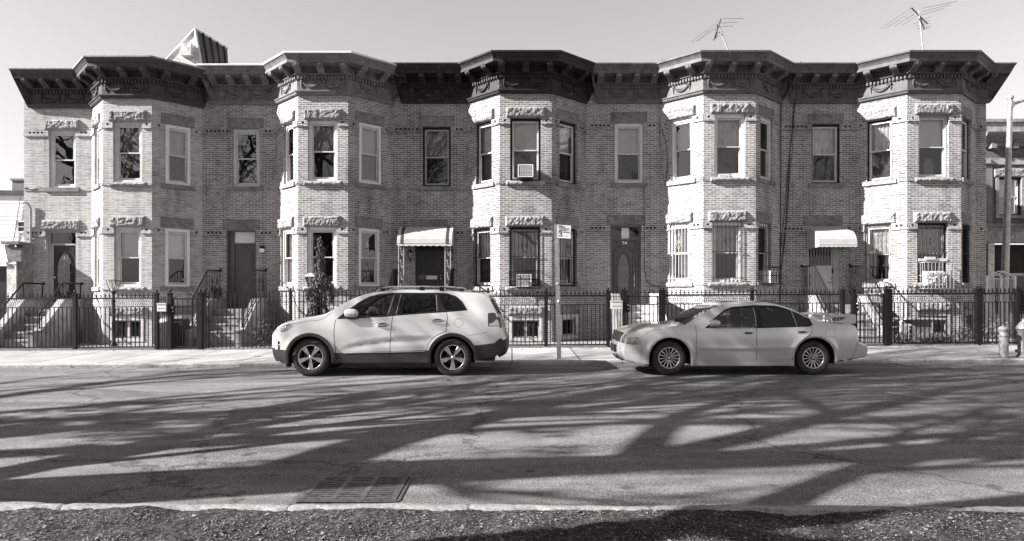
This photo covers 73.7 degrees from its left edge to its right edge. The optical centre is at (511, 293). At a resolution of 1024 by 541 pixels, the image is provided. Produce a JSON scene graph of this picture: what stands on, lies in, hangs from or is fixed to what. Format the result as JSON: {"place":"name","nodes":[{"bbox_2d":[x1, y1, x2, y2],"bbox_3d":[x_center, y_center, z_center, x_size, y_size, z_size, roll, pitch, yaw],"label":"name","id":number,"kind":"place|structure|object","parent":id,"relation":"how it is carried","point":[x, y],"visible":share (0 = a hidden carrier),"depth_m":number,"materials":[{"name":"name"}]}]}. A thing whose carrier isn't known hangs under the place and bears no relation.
{"place":"outdoors","nodes":[
{"label":"outdoors","id":0,"kind":"place"},
{"bbox_2d":[207,286,225,297],"bbox_3d":[-8.925,-0.037,20.601,0.552,0.386,0.479,0,0,-16],"label":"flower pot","id":1,"kind":"object","parent":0,"point":[217,288],"visible":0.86,"depth_m":20.52,"materials":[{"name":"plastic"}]},
{"bbox_2d":[0,362,1023,506],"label":"road","id":2,"kind":"structure","parent":0,"point":[849,434],"depth_m":7.58,"materials":[{"name":"grey asphalt"}]},
{"bbox_2d":[293,475,411,501],"bbox_3d":[-1.252,1.562,5.485,0.815,0.012,0.750,0,0,0],"label":"drain grate","id":3,"kind":"object","parent":2,"relation":"on","point":[357,488],"visible":1,"depth_m":5.43,"materials":[{"name":"metal"}]},
{"bbox_2d":[272,286,508,375],"bbox_3d":[-2.354,0.723,13.875,4.588,1.729,2.003,0,0,0],"label":"parked suv","id":4,"kind":"object","parent":2,"relation":"on","point":[447,331],"visible":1,"depth_m":12.97,"materials":[{"name":"paint"}]},
{"bbox_2d":[7,345,996,369],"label":"dead leaves","id":5,"kind":"object","parent":2,"relation":"on","point":[489,366],"visible":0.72,"depth_m":14.80,"materials":[{"name":"grey plant"}]},
{"bbox_2d":[0,501,1023,515],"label":"kerb","id":6,"kind":"structure","parent":2,"relation":"on","point":[792,510],"depth_m":4.68,"materials":[{"name":"concrete"}]},
{"bbox_2d":[0,358,1023,367],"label":"kerb","id":7,"kind":"structure","parent":2,"relation":"on","point":[590,362],"depth_m":14.85,"materials":[{"name":"concrete"}]},
{"bbox_2d":[611,300,867,374],"bbox_3d":[4.368,0.841,13.605,4.732,1.393,1.882,0,0,0],"label":"parked sedan","id":8,"kind":"object","parent":2,"relation":"on","point":[754,333],"visible":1,"depth_m":12.78,"materials":[{"name":"grey paint"}]},
{"bbox_2d":[716,315,728,322],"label":"basement window","id":9,"kind":"structure","parent":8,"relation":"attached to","point":[724,316],"depth_m":20.10,"materials":[{"name":"glass"}]},
{"bbox_2d":[0,505,1023,540],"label":"dirt strip","id":10,"kind":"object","parent":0,"point":[594,533],"visible":0.93,"depth_m":4.32,"materials":[{"name":"grey soil"}]},
{"bbox_2d":[6,508,1012,540],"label":"pebbles","id":11,"kind":"object","parent":10,"relation":"on","point":[497,526],"visible":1,"depth_m":4.29,"materials":[{"name":"stone"}]},
{"bbox_2d":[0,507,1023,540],"bbox_3d":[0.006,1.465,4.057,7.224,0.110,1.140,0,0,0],"label":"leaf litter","id":12,"kind":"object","parent":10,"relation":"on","point":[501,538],"visible":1,"depth_m":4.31,"materials":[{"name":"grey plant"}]},
{"bbox_2d":[0,345,1023,363],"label":"sidewalk","id":13,"kind":"structure","parent":0,"point":[511,354],"depth_m":16.29,"materials":[{"name":"concrete"}]},
{"bbox_2d":[0,290,159,350],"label":"iron fence","id":14,"kind":"object","parent":13,"relation":"on","point":[74,324],"visible":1,"depth_m":17.99,"materials":[{"name":"black metal"}]},
{"bbox_2d":[156,296,166,347],"bbox_3d":[-9.193,0.757,17.955,0.242,1.360,0.140,0,0,0],"label":"fence post","id":15,"kind":"object","parent":14,"relation":"attached to","point":[161,306],"visible":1,"depth_m":17.99,"materials":[{"name":"black metal"}]},
{"bbox_2d":[167,289,202,349],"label":"iron gate","id":16,"kind":"structure","parent":13,"relation":"on","point":[170,320],"depth_m":17.97,"materials":[{"name":"metal"}]},
{"bbox_2d":[554,224,570,359],"bbox_3d":[1.129,-0.025,15.216,0.369,3.023,0.094,0,0,8],"label":"parking sign","id":17,"kind":"object","parent":13,"relation":"on","point":[562,231],"visible":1,"depth_m":15.23,"materials":[{"name":"metal"}]},
{"bbox_2d":[622,287,663,325],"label":"iron gate","id":18,"kind":"structure","parent":13,"relation":"on","point":[626,305],"depth_m":17.98,"materials":[{"name":"metal"}]},
{"bbox_2d":[850,285,889,345],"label":"iron gate","id":19,"kind":"structure","parent":13,"relation":"on","point":[855,306],"depth_m":17.99,"materials":[{"name":"metal"}]},
{"bbox_2d":[998,326,1009,357],"bbox_3d":[10.913,1.077,15.150,0.216,0.687,0.216,0,0,0],"label":"bollard","id":20,"kind":"object","parent":13,"relation":"on","point":[1003,335],"visible":1,"depth_m":15.08,"materials":[{"name":"metal"}]},
{"bbox_2d":[1014,319,1023,356],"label":"fire hydrant","id":21,"kind":"object","parent":13,"relation":"on","point":[1019,339],"visible":1,"depth_m":15.15,"materials":[{"name":"metal"}]},
{"bbox_2d":[0,0,1023,244],"label":"sky","id":22,"kind":"structure","parent":0,"point":[33,33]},
{"bbox_2d":[18,326,1011,349],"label":"yard paving","id":23,"kind":"structure","parent":0,"point":[258,345],"depth_m":19.39,"materials":[{"name":"concrete"}]},
{"bbox_2d":[0,178,23,265],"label":"clapboard house","id":24,"kind":"structure","parent":23,"relation":"on","point":[11,216],"depth_m":26.00,"materials":[{"name":"paint"}]},
{"bbox_2d":[16,220,23,232],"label":"window","id":25,"kind":"structure","parent":24,"relation":"in","point":[20,223],"depth_m":25.95,"materials":[{"name":"white paint"}]},
{"bbox_2d":[0,241,33,319],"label":"porch","id":26,"kind":"object","parent":23,"relation":"on","point":[13,277],"visible":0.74,"depth_m":20.60,"materials":[{"name":"white paint"}]},
{"bbox_2d":[0,266,6,319],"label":"door","id":27,"kind":"structure","parent":26,"relation":"in","point":[3,269],"depth_m":20.70,"materials":[{"name":"black paint"}]},
{"bbox_2d":[0,55,210,346],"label":"row house","id":28,"kind":"structure","parent":23,"relation":"on","point":[113,153],"depth_m":20.50,"materials":[{"name":"brick"}]},
{"bbox_2d":[22,201,35,242],"bbox_3d":[-14.858,-0.728,20.992,0.341,4.189,0.135,0,0,0],"label":"conduit","id":29,"kind":"object","parent":28,"relation":"attached to","point":[30,227],"visible":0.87,"depth_m":20.97,"materials":[{"name":"metal"}]},
{"bbox_2d":[50,131,75,187],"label":"window","id":30,"kind":"structure","parent":28,"relation":"in","point":[53,162],"depth_m":21.12,"materials":[{"name":"white paint"}]},
{"bbox_2d":[54,245,75,302],"bbox_3d":[-13.870,-0.514,21.180,0.700,1.940,0.120,0,0,0],"label":"door","id":31,"kind":"structure","parent":28,"relation":"in","point":[64,255],"depth_m":21.19,"materials":[{"name":"black paint"}]},
{"bbox_2d":[97,127,99,183],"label":"window","id":32,"kind":"structure","parent":28,"relation":"in","point":[98,132],"depth_m":20.79,"materials":[{"name":"white paint"}]},
{"bbox_2d":[97,229,99,286],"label":"window","id":33,"kind":"structure","parent":28,"relation":"in","point":[98,236],"depth_m":20.79,"materials":[{"name":"white paint"}]},
{"bbox_2d":[114,122,141,181],"bbox_3d":[-11.262,-4.139,20.181,0.844,1.762,0.241,0,0,0],"label":"window","id":34,"kind":"structure","parent":28,"relation":"in","point":[127,162],"depth_m":20.22,"materials":[{"name":"white paint"}]},
{"bbox_2d":[115,227,140,286],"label":"window","id":35,"kind":"structure","parent":28,"relation":"in","point":[128,266],"depth_m":20.15,"materials":[{"name":"white paint"}]},
{"bbox_2d":[115,320,140,337],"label":"basement window","id":36,"kind":"structure","parent":28,"relation":"in","point":[124,321],"depth_m":20.10,"materials":[{"name":"glass"}]},
{"bbox_2d":[165,124,189,185],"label":"window","id":37,"kind":"structure","parent":28,"relation":"in","point":[177,138],"depth_m":20.63,"materials":[{"name":"white paint"}]},
{"bbox_2d":[165,228,189,286],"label":"window","id":38,"kind":"structure","parent":28,"relation":"in","point":[177,241],"depth_m":20.63,"materials":[{"name":"grey glass"}]},
{"bbox_2d":[166,27,227,65],"bbox_3d":[-12.110,-9.177,26.479,1.618,1.964,3.457,0,0,0],"label":"roof bulkhead","id":39,"kind":"object","parent":28,"relation":"on","point":[195,46],"visible":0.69,"depth_m":25.00,"materials":[{"name":"white paint"}]},
{"bbox_2d":[106,280,120,345],"bbox_3d":[-11.205,0.564,19.200,0.290,1.848,0.290,0,0,0],"label":"lamp post","id":40,"kind":"object","parent":23,"relation":"on","point":[111,287],"visible":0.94,"depth_m":19.16,"materials":[{"name":"metal"}]},
{"bbox_2d":[159,319,165,346],"bbox_3d":[-9.460,1.091,18.600,0.520,0.794,0.512,0,0,0],"label":"trash bin","id":41,"kind":"object","parent":23,"relation":"on","point":[160,332],"visible":0.26,"depth_m":18.40,"materials":[{"name":"plastic"}]},
{"bbox_2d":[160,316,190,345],"bbox_3d":[-9.253,1.046,18.800,0.580,0.840,0.560,0,0,0],"label":"wheeled bin","id":42,"kind":"object","parent":23,"relation":"on","point":[179,330],"visible":0.45,"depth_m":18.55,"materials":[{"name":"plastic"}]},
{"bbox_2d":[246,315,272,346],"bbox_3d":[-6.966,1.378,18.911,1.038,1.535,0.837,0,0,39],"label":"yard plant","id":43,"kind":"object","parent":23,"relation":"on","point":[258,336],"visible":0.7,"depth_m":18.87,"materials":[{"name":"grey plant"}]},
{"bbox_2d":[184,51,400,346],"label":"row house","id":44,"kind":"structure","parent":23,"relation":"on","point":[296,154],"depth_m":20.63,"materials":[{"name":"beige brick"}]},
{"bbox_2d":[235,245,254,307],"bbox_3d":[-8.267,-0.521,21.209,0.660,1.945,0.042,0,0,0],"label":"door","id":45,"kind":"structure","parent":44,"relation":"in","point":[244,254],"depth_m":21.20,"materials":[{"name":"grey paint"}]},
{"bbox_2d":[233,129,259,186],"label":"window","id":46,"kind":"structure","parent":44,"relation":"in","point":[236,132],"depth_m":21.12,"materials":[{"name":"white paint"}]},
{"bbox_2d":[283,229,291,285],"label":"window","id":47,"kind":"structure","parent":44,"relation":"in","point":[287,231],"depth_m":20.82,"materials":[{"name":"white paint"}]},
{"bbox_2d":[286,123,292,182],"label":"window","id":48,"kind":"structure","parent":44,"relation":"in","point":[289,157],"depth_m":20.67,"materials":[{"name":"white paint"}]},
{"bbox_2d":[308,227,336,285],"bbox_3d":[-5.570,-1.072,20.117,0.851,1.727,0.115,0,0,0],"label":"window","id":49,"kind":"structure","parent":44,"relation":"in","point":[331,262],"depth_m":20.06,"materials":[{"name":"white paint"}]},
{"bbox_2d":[309,121,336,180],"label":"window","id":50,"kind":"structure","parent":44,"relation":"in","point":[322,134],"depth_m":20.15,"materials":[{"name":"grey glass"}]},
{"bbox_2d":[358,228,378,285],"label":"window","id":51,"kind":"structure","parent":44,"relation":"in","point":[368,267],"depth_m":20.56,"materials":[{"name":"grey glass"}]},
{"bbox_2d":[359,122,380,184],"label":"window","id":52,"kind":"structure","parent":44,"relation":"in","point":[369,163],"depth_m":20.64,"materials":[{"name":"grey glass"}]},
{"bbox_2d":[202,287,406,349],"bbox_3d":[-5.456,0.676,18.020,5.382,1.669,0.140,0,0,0],"label":"iron fence","id":53,"kind":"object","parent":23,"relation":"on","point":[205,296],"visible":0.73,"depth_m":17.99,"materials":[{"name":"black metal"}]},
{"bbox_2d":[303,273,314,315],"bbox_3d":[-5.596,0.449,19.000,0.330,2.017,0.330,0,0,0],"label":"lamp post","id":54,"kind":"object","parent":23,"relation":"on","point":[308,283],"visible":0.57,"depth_m":18.95,"materials":[{"name":"black paint"}]},
{"bbox_2d":[304,237,334,316],"bbox_3d":[-5.293,0.121,18.911,0.807,3.438,0.748,0,0,0],"label":"weeping conifer","id":55,"kind":"object","parent":23,"relation":"on","point":[321,283],"visible":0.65,"depth_m":18.82,"materials":[{"name":"grey plant"}]},
{"bbox_2d":[385,50,596,341],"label":"row house","id":56,"kind":"structure","parent":23,"relation":"on","point":[468,135],"depth_m":20.57,"materials":[{"name":"beige brick"}]},
{"bbox_2d":[418,245,441,288],"bbox_3d":[-2.538,-0.719,21.152,0.777,2.330,0.096,0,0,0],"label":"door","id":57,"kind":"structure","parent":56,"relation":"in","point":[429,257],"depth_m":21.18,"materials":[{"name":"black paint"}]},
{"bbox_2d":[423,127,450,185],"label":"window","id":58,"kind":"structure","parent":56,"relation":"in","point":[436,140],"depth_m":21.21,"materials":[{"name":"grey glass"}]},
{"bbox_2d":[472,228,490,285],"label":"window","id":59,"kind":"structure","parent":56,"relation":"in","point":[482,263],"depth_m":20.71,"materials":[{"name":"glass"}]},
{"bbox_2d":[477,121,491,183],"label":"window","id":60,"kind":"structure","parent":56,"relation":"in","point":[484,160],"depth_m":20.75,"materials":[{"name":"black paint"}]},
{"bbox_2d":[516,274,530,287],"bbox_3d":[0.344,-0.355,19.973,0.444,0.397,0.254,0,0,0],"label":"air conditioner","id":61,"kind":"object","parent":56,"relation":"attached to","point":[527,283],"visible":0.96,"depth_m":19.86,"materials":[{"name":"metal"}]},
{"bbox_2d":[508,227,540,285],"bbox_3d":[0.372,-1.074,20.125,0.980,1.732,0.353,0,0,0],"label":"window","id":62,"kind":"structure","parent":56,"relation":"in","point":[524,242],"depth_m":20.15,"materials":[{"name":"black paint"}]},
{"bbox_2d":[518,164,532,179],"bbox_3d":[0.391,-3.523,19.903,0.444,0.397,0.394,0,0,0],"label":"air conditioner","id":63,"kind":"object","parent":56,"relation":"attached to","point":[525,171],"visible":1,"depth_m":19.72,"materials":[{"name":"metal"}]},
{"bbox_2d":[510,119,540,180],"bbox_3d":[0.395,-4.214,20.165,0.890,1.832,0.210,0,0,0],"label":"window","id":64,"kind":"structure","parent":56,"relation":"in","point":[525,134],"depth_m":20.15,"materials":[{"name":"black paint"}]},
{"bbox_2d":[512,320,538,337],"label":"basement window","id":65,"kind":"structure","parent":56,"relation":"in","point":[516,322],"depth_m":20.10,"materials":[{"name":"glass"}]},
{"bbox_2d":[559,121,574,183],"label":"window","id":66,"kind":"structure","parent":56,"relation":"in","point":[566,160],"depth_m":20.74,"materials":[{"name":"grey glass"}]},
{"bbox_2d":[559,229,577,285],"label":"window","id":67,"kind":"structure","parent":56,"relation":"in","point":[566,263],"depth_m":20.71,"materials":[{"name":"black paint"}]},
{"bbox_2d":[563,318,573,334],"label":"basement window","id":68,"kind":"structure","parent":56,"relation":"in","point":[564,320],"depth_m":20.63,"materials":[{"name":"white paint"}]},
{"bbox_2d":[410,287,609,347],"bbox_3d":[-0.070,0.661,18.017,5.317,1.639,0.147,0,0,0],"label":"iron fence","id":69,"kind":"object","parent":23,"relation":"on","point":[546,296],"visible":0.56,"depth_m":17.99,"materials":[{"name":"black metal"}]},
{"bbox_2d":[610,294,622,344],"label":"stone pillar","id":70,"kind":"structure","parent":69,"relation":"attached to","point":[614,305],"depth_m":17.90,"materials":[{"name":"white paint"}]},
{"bbox_2d":[586,50,793,339],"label":"row house","id":71,"kind":"structure","parent":23,"relation":"on","point":[712,114],"depth_m":20.64,"materials":[{"name":"beige brick"}]},
{"bbox_2d":[612,241,634,302],"bbox_3d":[3.458,-0.661,21.169,0.731,1.925,0.123,0,0,0],"label":"door","id":72,"kind":"structure","parent":71,"relation":"in","point":[623,252],"depth_m":21.19,"materials":[{"name":"grey wood"}]},
{"bbox_2d":[615,124,642,182],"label":"window","id":73,"kind":"structure","parent":71,"relation":"in","point":[628,137],"depth_m":21.21,"materials":[{"name":"grey glass"}]},
{"bbox_2d":[644,208,659,286],"bbox_3d":[4.319,-1.726,21.029,0.529,3.293,0.018,0,0,0],"label":"cable","id":74,"kind":"object","parent":71,"relation":"attached to","point":[644,246],"visible":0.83,"depth_m":21.02,"materials":[{"name":"black plastic"}]},
{"bbox_2d":[667,223,689,281],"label":"window","id":75,"kind":"structure","parent":71,"relation":"in","point":[680,233],"depth_m":20.77,"materials":[{"name":"white paint"}]},
{"bbox_2d":[672,117,691,180],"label":"window","id":76,"kind":"structure","parent":71,"relation":"in","point":[681,129],"depth_m":20.71,"materials":[{"name":"grey glass"}]},
{"bbox_2d":[690,18,743,49],"bbox_3d":[6.330,-8.188,21.834,2.686,1.665,0.710,0,0,-39],"label":"tv antenna","id":77,"kind":"object","parent":71,"relation":"on","point":[718,26],"visible":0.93,"depth_m":21.99,"materials":[{"name":"metal"}]},
{"bbox_2d":[711,222,743,281],"bbox_3d":[6.308,-1.207,20.109,0.964,1.757,0.322,0,0,0],"label":"window","id":78,"kind":"structure","parent":71,"relation":"in","point":[726,236],"depth_m":20.09,"materials":[{"name":"white paint"}]},
{"bbox_2d":[714,115,743,176],"bbox_3d":[6.375,-4.322,20.165,0.898,1.837,0.210,0,0,0],"label":"window","id":79,"kind":"structure","parent":71,"relation":"in","point":[728,129],"depth_m":20.15,"materials":[{"name":"grey glass"}]},
{"bbox_2d":[758,223,771,281],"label":"window","id":80,"kind":"structure","parent":71,"relation":"in","point":[762,256],"depth_m":20.53,"materials":[{"name":"white paint"}]},
{"bbox_2d":[761,118,769,179],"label":"window","id":81,"kind":"structure","parent":71,"relation":"in","point":[765,154],"depth_m":20.73,"materials":[{"name":"white paint"}]},
{"bbox_2d":[758,270,777,283],"bbox_3d":[7.636,-0.473,20.352,0.464,0.397,0.374,0,0,-44],"label":"air conditioner","id":82,"kind":"object","parent":71,"relation":"attached to","point":[764,277],"visible":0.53,"depth_m":20.19,"materials":[{"name":"metal"}]},
{"bbox_2d":[780,74,792,304],"bbox_3d":[8.443,-2.998,20.844,0.078,7.642,0.540,0,0,-38],"label":"cable","id":83,"kind":"object","parent":71,"relation":"attached to","point":[780,194],"visible":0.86,"depth_m":21.02,"materials":[{"name":"black plastic"}]},
{"bbox_2d":[781,61,801,266],"bbox_3d":[8.595,-3.328,20.893,0.338,7.315,0.682,0,0,-43],"label":"cable","id":84,"kind":"object","parent":71,"relation":"attached to","point":[789,171],"visible":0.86,"depth_m":21.02,"materials":[{"name":"black plastic"}]},
{"bbox_2d":[662,286,845,322],"bbox_3d":[6.356,0.626,18.017,4.839,1.636,0.147,0,0,0],"label":"iron fence","id":85,"kind":"object","parent":23,"relation":"on","point":[841,299],"visible":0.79,"depth_m":17.99,"materials":[{"name":"black metal"}]},
{"bbox_2d":[780,50,1016,341],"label":"row house","id":86,"kind":"structure","parent":23,"relation":"on","point":[887,183],"depth_m":20.59,"materials":[{"name":"beige brick"}]},
{"bbox_2d":[781,109,793,244],"bbox_3d":[8.479,-3.209,21.027,0.438,5.430,0.042,0,0,4],"label":"cable","id":87,"kind":"object","parent":86,"relation":"attached to","point":[786,185],"visible":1,"depth_m":21.02,"materials":[{"name":"black plastic"}]},
{"bbox_2d":[783,103,794,253],"bbox_3d":[8.506,-3.331,21.024,0.410,5.019,0.024,0,0,0],"label":"cable","id":88,"kind":"object","parent":86,"relation":"attached to","point":[789,182],"visible":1,"depth_m":21.02,"materials":[{"name":"black plastic"}]},
{"bbox_2d":[808,246,832,302],"bbox_3d":[9.552,-0.697,21.095,0.837,2.045,0.110,0,0,0],"label":"door","id":89,"kind":"structure","parent":86,"relation":"in","point":[821,257],"depth_m":21.08,"materials":[{"name":"white metal"}]},
{"bbox_2d":[812,125,838,182],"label":"window","id":90,"kind":"structure","parent":86,"relation":"in","point":[825,138],"depth_m":21.21,"materials":[{"name":"grey glass"}]},
{"bbox_2d":[863,224,890,282],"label":"window","id":91,"kind":"structure","parent":86,"relation":"in","point":[877,237],"depth_m":20.72,"materials":[{"name":"grey paint"}]},
{"bbox_2d":[868,118,891,181],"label":"window","id":92,"kind":"structure","parent":86,"relation":"in","point":[879,132],"depth_m":20.70,"materials":[{"name":"grey glass"}]},
{"bbox_2d":[880,1,956,49],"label":"tv antenna","id":93,"kind":"object","parent":86,"relation":"on","point":[920,19],"visible":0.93,"depth_m":21.99,"materials":[{"name":"metal"}]},
{"bbox_2d":[917,223,947,282],"bbox_3d":[12.312,-1.184,20.134,0.955,1.752,0.272,0,0,0],"label":"window","id":94,"kind":"structure","parent":86,"relation":"in","point":[928,234],"depth_m":20.15,"materials":[{"name":"black paint"}]},
{"bbox_2d":[918,257,947,285],"bbox_3d":[12.328,-0.632,19.900,0.844,0.861,0.280,0,0,0],"label":"air conditioner","id":95,"kind":"object","parent":86,"relation":"attached to","point":[932,280],"visible":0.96,"depth_m":19.84,"materials":[{"name":"plastic"}]},
{"bbox_2d":[919,116,946,176],"bbox_3d":[12.355,-4.304,20.145,0.876,1.822,0.170,0,0,0],"label":"window","id":96,"kind":"structure","parent":86,"relation":"in","point":[932,129],"depth_m":20.15,"materials":[{"name":"grey paint"}]},
{"bbox_2d":[921,316,945,332],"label":"basement window","id":97,"kind":"structure","parent":86,"relation":"in","point":[935,321],"depth_m":20.10,"materials":[{"name":"grey paint"}]},
{"bbox_2d":[962,118,967,178],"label":"window","id":98,"kind":"structure","parent":86,"relation":"in","point":[964,152],"depth_m":20.70,"materials":[{"name":"black paint"}]},
{"bbox_2d":[962,224,969,282],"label":"window","id":99,"kind":"structure","parent":86,"relation":"in","point":[965,255],"depth_m":20.59,"materials":[{"name":"glass"}]},
{"bbox_2d":[893,324,912,341],"bbox_3d":[10.720,1.293,18.751,0.593,0.964,0.606,0,0,0],"label":"yard plant","id":100,"kind":"object","parent":23,"relation":"on","point":[900,334],"visible":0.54,"depth_m":18.77,"materials":[{"name":"grey plant"}]},
{"bbox_2d":[893,318,949,341],"bbox_3d":[11.616,1.086,19.350,1.255,0.760,0.660,0,0,0],"label":"table","id":101,"kind":"object","parent":23,"relation":"on","point":[918,326],"visible":0.57,"depth_m":19.10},
{"bbox_2d":[905,329,948,343],"bbox_3d":[11.231,1.272,18.628,1.273,0.610,0.712,0,0,0],"label":"yard plant","id":102,"kind":"object","parent":23,"relation":"on","point":[922,340],"visible":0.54,"depth_m":18.57,"materials":[{"name":"grey plant"}]},
{"bbox_2d":[889,285,979,345],"bbox_3d":[11.116,0.600,18.017,2.406,1.623,0.147,0,0,0],"label":"iron fence","id":103,"kind":"object","parent":23,"relation":"on","point":[976,299],"visible":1,"depth_m":17.99,"materials":[{"name":"black metal"}]},
{"bbox_2d":[914,329,961,343],"bbox_3d":[11.608,1.236,18.465,1.435,0.590,0.802,0,0,0],"label":"yard plant","id":104,"kind":"object","parent":23,"relation":"on","point":[944,339],"visible":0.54,"depth_m":18.46,"materials":[{"name":"grey plant"}]},
{"bbox_2d":[948,314,971,341],"bbox_3d":[12.329,1.144,18.825,0.823,1.166,0.788,0,0,-29],"label":"yard plant","id":105,"kind":"object","parent":23,"relation":"on","point":[961,338],"visible":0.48,"depth_m":18.77,"materials":[{"name":"grey plant"}]},
{"bbox_2d":[927,341,998,343],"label":"border stones","id":106,"kind":"object","parent":23,"relation":"on","point":[967,343],"visible":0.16,"depth_m":18.37,"materials":[{"name":"stone"}]},
{"bbox_2d":[962,320,1010,341],"bbox_3d":[13.366,1.168,19.227,1.235,0.965,0.947,0,0,-34],"label":"yard plant","id":107,"kind":"object","parent":23,"relation":"on","point":[986,335],"visible":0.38,"depth_m":19.15,"materials":[{"name":"grey plant"}]},
{"bbox_2d":[986,271,1015,332],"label":"white gate","id":108,"kind":"structure","parent":23,"relation":"on","point":[1000,281],"depth_m":23.00,"materials":[{"name":"metal"}]},
{"bbox_2d":[979,285,1023,344],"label":"iron fence","id":109,"kind":"object","parent":23,"relation":"on","point":[1016,292],"visible":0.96,"depth_m":17.99,"materials":[{"name":"black metal"}]},
{"bbox_2d":[986,119,1023,326],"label":"corner building","id":110,"kind":"structure","parent":23,"relation":"on","point":[995,149],"depth_m":26.98,"materials":[{"name":"brick"}]},
{"bbox_2d":[999,178,1019,214],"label":"window","id":111,"kind":"structure","parent":110,"relation":"in","point":[1015,182],"depth_m":27.14,"materials":[{"name":"glass"}]},
{"bbox_2d":[995,276,1023,313],"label":"shop window","id":112,"kind":"structure","parent":110,"relation":"in","point":[1019,279],"depth_m":27.45,"materials":[{"name":"glass"}]},
{"bbox_2d":[1001,95,1023,326],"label":"street light","id":113,"kind":"object","parent":23,"relation":"on","point":[1005,258],"visible":0.91,"depth_m":23.92,"materials":[{"name":"metal"}]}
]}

